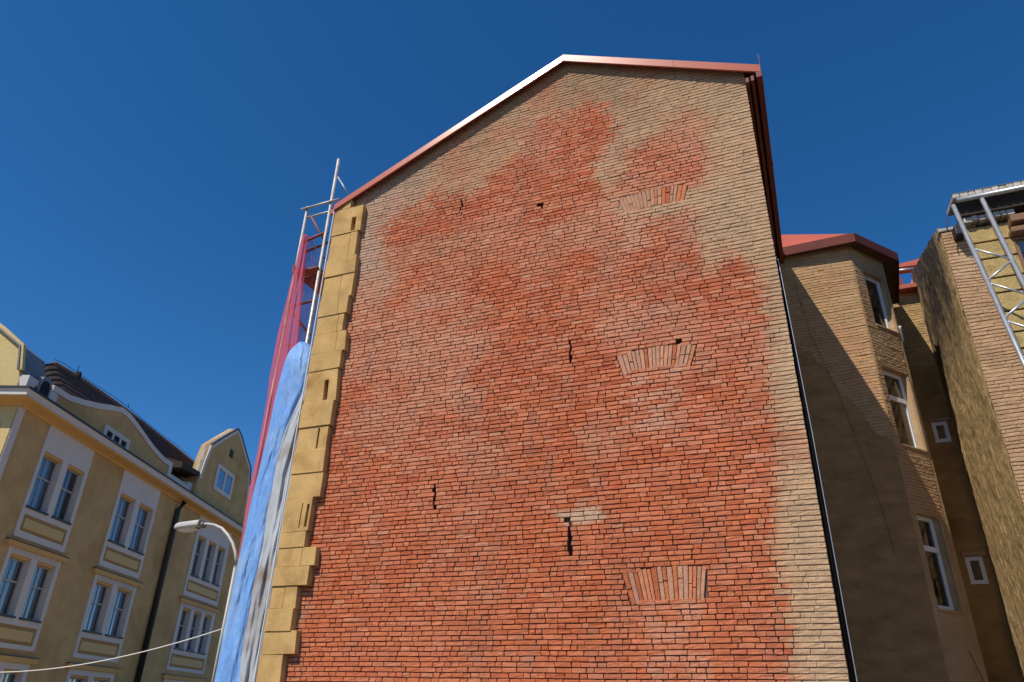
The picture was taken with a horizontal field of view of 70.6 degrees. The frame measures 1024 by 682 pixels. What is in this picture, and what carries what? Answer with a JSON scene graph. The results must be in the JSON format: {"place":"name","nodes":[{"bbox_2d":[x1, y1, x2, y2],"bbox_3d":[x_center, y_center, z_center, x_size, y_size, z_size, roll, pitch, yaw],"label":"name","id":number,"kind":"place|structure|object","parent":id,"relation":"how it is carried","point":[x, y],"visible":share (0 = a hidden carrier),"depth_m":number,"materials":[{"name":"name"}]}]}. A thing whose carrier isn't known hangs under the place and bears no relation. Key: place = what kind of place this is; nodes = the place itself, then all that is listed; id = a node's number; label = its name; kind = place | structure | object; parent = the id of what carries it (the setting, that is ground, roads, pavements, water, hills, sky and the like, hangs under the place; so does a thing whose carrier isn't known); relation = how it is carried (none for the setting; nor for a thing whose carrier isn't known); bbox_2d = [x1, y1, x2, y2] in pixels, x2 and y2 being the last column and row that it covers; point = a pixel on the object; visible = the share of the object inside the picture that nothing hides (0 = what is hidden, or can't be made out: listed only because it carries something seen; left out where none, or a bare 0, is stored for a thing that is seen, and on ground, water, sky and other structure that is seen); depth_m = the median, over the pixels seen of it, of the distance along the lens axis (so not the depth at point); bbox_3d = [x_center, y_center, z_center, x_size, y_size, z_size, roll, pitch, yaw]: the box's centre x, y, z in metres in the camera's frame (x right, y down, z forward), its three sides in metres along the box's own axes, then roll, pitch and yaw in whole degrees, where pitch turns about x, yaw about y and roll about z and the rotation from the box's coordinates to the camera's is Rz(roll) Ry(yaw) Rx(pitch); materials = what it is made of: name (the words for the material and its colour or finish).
{"place":"outdoors","nodes":[
{"label":"outdoors","id":0,"kind":"place"},
{"bbox_2d":[0,0,1023,487],"label":"sky","id":1,"kind":"structure","parent":0,"point":[160,160],"materials":[{"name":"blue"}]},
{"bbox_2d":[253,54,857,681],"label":"brick house","id":2,"kind":"structure","parent":0,"point":[553,422],"depth_m":11.40,"materials":[{"name":"red brick"}]},
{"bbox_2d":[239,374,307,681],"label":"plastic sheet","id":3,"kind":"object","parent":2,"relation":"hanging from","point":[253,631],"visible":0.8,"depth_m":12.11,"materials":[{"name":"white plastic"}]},
{"bbox_2d":[779,233,988,681],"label":"courtyard wing","id":4,"kind":"structure","parent":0,"point":[908,614],"depth_m":14.88,"materials":[{"name":"beige brick"}]},
{"bbox_2d":[795,285,894,552],"bbox_3d":[7.036,1.356,15.540,0.892,6.307,0.018,-9,-29,20],"label":"wall cable","id":5,"kind":"object","parent":4,"relation":"attached to","point":[850,423],"depth_m":15.23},
{"bbox_2d":[865,276,890,328],"bbox_3d":[8.389,-0.785,17.142,0.500,1.434,0.728,-38,-47,51],"label":"window","id":6,"kind":"structure","parent":4,"relation":"in","point":[878,316],"depth_m":17.28,"materials":[{"name":"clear glass"}]},
{"bbox_2d":[883,371,918,447],"bbox_3d":[8.239,1.580,15.846,0.512,1.765,0.829,-38,-47,51],"label":"window","id":7,"kind":"structure","parent":4,"relation":"in","point":[891,379],"depth_m":15.99,"materials":[{"name":"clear glass"}]},
{"bbox_2d":[917,515,953,609],"bbox_3d":[8.088,4.414,14.321,0.512,1.792,0.697,-38,-47,51],"label":"window","id":8,"kind":"structure","parent":4,"relation":"in","point":[930,550],"depth_m":14.35,"materials":[{"name":"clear glass"}]},
{"bbox_2d":[911,180,1023,679],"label":"neighbour house","id":9,"kind":"structure","parent":0,"point":[980,367],"depth_m":14.35,"materials":[{"name":"brick"}]},
{"bbox_2d":[1012,236,1023,269],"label":"window","id":10,"kind":"structure","parent":9,"relation":"in","point":[1015,239],"depth_m":14.05,"materials":[{"name":"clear glass"}]},
{"label":"ground","id":11,"kind":"structure","parent":0,"visible":0},
{"bbox_2d":[0,323,251,681],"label":"apartment house","id":12,"kind":"structure","parent":11,"relation":"on","point":[102,493],"depth_m":26.69,"materials":[{"name":"yellow paint"}]},
{"bbox_2d":[0,672,16,681],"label":"window","id":13,"kind":"structure","parent":12,"relation":"in","point":[9,676],"depth_m":22.17,"materials":[{"name":"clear glass"}]},
{"bbox_2d":[0,557,24,614],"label":"window","id":14,"kind":"structure","parent":12,"relation":"in","point":[8,585],"depth_m":22.16,"materials":[{"name":"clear glass"}]},
{"bbox_2d":[21,565,48,619],"bbox_3d":[-15.526,8.004,23.054,0.512,1.610,0.980,0,-28,2],"label":"window","id":15,"kind":"structure","parent":12,"relation":"in","point":[36,588],"depth_m":23.28,"materials":[{"name":"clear glass"}]},
{"bbox_2d":[27,456,56,509],"bbox_3d":[-15.490,4.590,23.352,0.512,1.700,1.010,0,-28,2],"label":"window","id":16,"kind":"structure","parent":12,"relation":"in","point":[41,485],"depth_m":23.58,"materials":[{"name":"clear glass"}]},
{"bbox_2d":[53,469,78,519],"bbox_3d":[-15.450,5.198,24.517,0.512,1.700,0.980,0,-28,2],"label":"window","id":17,"kind":"structure","parent":12,"relation":"in","point":[63,502],"depth_m":24.90,"materials":[{"name":"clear glass"}]},
{"bbox_2d":[69,678,82,681],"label":"window","id":18,"kind":"structure","parent":12,"relation":"in","point":[71,679],"depth_m":25.33,"materials":[{"name":"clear glass"}]},
{"bbox_2d":[84,583,107,631],"bbox_3d":[-15.419,9.658,26.222,0.512,1.610,1.130,0,-28,2],"label":"window","id":19,"kind":"structure","parent":12,"relation":"in","point":[91,623],"depth_m":26.50,"materials":[{"name":"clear glass"}]},
{"bbox_2d":[106,590,127,635],"bbox_3d":[-15.374,10.345,27.538,0.512,1.610,1.140,0,-28,2],"label":"window","id":20,"kind":"structure","parent":12,"relation":"in","point":[116,614],"depth_m":27.81,"materials":[{"name":"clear glass"}]},
{"bbox_2d":[109,497,130,542],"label":"window","id":21,"kind":"structure","parent":12,"relation":"in","point":[123,506],"depth_m":27.97,"materials":[{"name":"blue glass"}]},
{"bbox_2d":[129,507,147,550],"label":"window","id":22,"kind":"structure","parent":12,"relation":"in","point":[140,522],"depth_m":29.29,"materials":[{"name":"blue glass"}]},
{"bbox_2d":[174,610,186,647],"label":"window","id":23,"kind":"structure","parent":12,"relation":"in","point":[184,612],"depth_m":32.80,"materials":[{"name":"blue glass"}]},
{"bbox_2d":[186,614,197,649],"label":"window","id":24,"kind":"structure","parent":12,"relation":"in","point":[195,615],"depth_m":33.87,"materials":[{"name":"blue glass"}]},
{"bbox_2d":[191,539,201,574],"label":"window","id":25,"kind":"structure","parent":12,"relation":"in","point":[199,543],"depth_m":34.25,"materials":[{"name":"blue glass"}]},
{"bbox_2d":[197,617,207,652],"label":"window","id":26,"kind":"structure","parent":12,"relation":"in","point":[205,619],"depth_m":34.93,"materials":[{"name":"blue glass"}]},
{"bbox_2d":[202,544,211,578],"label":"window","id":27,"kind":"structure","parent":12,"relation":"in","point":[210,546],"depth_m":35.34,"materials":[{"name":"blue glass"}]},
{"bbox_2d":[212,549,220,582],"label":"window","id":28,"kind":"structure","parent":12,"relation":"in","point":[219,551],"depth_m":36.40,"materials":[{"name":"blue glass"}]},
{"bbox_2d":[174,520,237,681],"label":"street lamp","id":29,"kind":"object","parent":11,"relation":"on","point":[189,526],"visible":0.99,"depth_m":15.06,"materials":[{"name":"metal"}]},
{"bbox_2d":[0,629,220,672],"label":"overhead cable","id":30,"kind":"object","parent":29,"relation":"attached to","point":[116,657],"visible":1,"depth_m":15.48,"materials":[{"name":"grey metal"}]},
{"bbox_2d":[216,158,348,669],"bbox_3d":[-3.917,2.085,14.595,1.310,12.901,2.412,-9,-29,20],"label":"scaffold","id":31,"kind":"object","parent":11,"relation":"on","point":[314,283],"visible":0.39,"depth_m":15.64,"materials":[{"name":"silver metal"}]},
{"bbox_2d":[214,342,311,681],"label":"tarpaulin","id":32,"kind":"object","parent":31,"relation":"hanging from","point":[290,385],"visible":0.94,"depth_m":12.55,"materials":[{"name":"blue plastic"}]},
{"bbox_2d":[238,234,322,557],"bbox_3d":[-4.472,2.166,13.470,0.827,10.616,0.510,-9,-29,20],"label":"debris net","id":33,"kind":"object","parent":31,"relation":"attached to","point":[287,341],"visible":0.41,"depth_m":14.38,"materials":[{"name":"red"}]},
{"bbox_2d":[893,259,1023,681],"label":"house","id":34,"kind":"structure","parent":11,"relation":"on","point":[996,645],"depth_m":16.98,"materials":[{"name":"paint"}]},
{"bbox_2d":[931,421,951,442],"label":"window","id":35,"kind":"structure","parent":34,"relation":"in","point":[941,433],"depth_m":17.80,"materials":[{"name":"white glass"}]},
{"bbox_2d":[964,556,988,583],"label":"window","id":36,"kind":"structure","parent":34,"relation":"in","point":[975,565],"depth_m":16.31,"materials":[{"name":"white glass"}]},
{"bbox_2d":[951,197,1023,368],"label":"lattice ladder","id":37,"kind":"object","parent":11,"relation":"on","point":[995,299],"visible":1,"depth_m":13.17,"materials":[{"name":"metal"}]},
{"bbox_2d":[946,208,952,230],"bbox_3d":[8.867,-2.463,14.633,0.226,0.532,0.024,-9,-29,20],"label":"wire loop","id":38,"kind":"object","parent":37,"relation":"attached to","point":[947,219],"visible":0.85,"depth_m":14.65,"materials":[{"name":"grey metal"}]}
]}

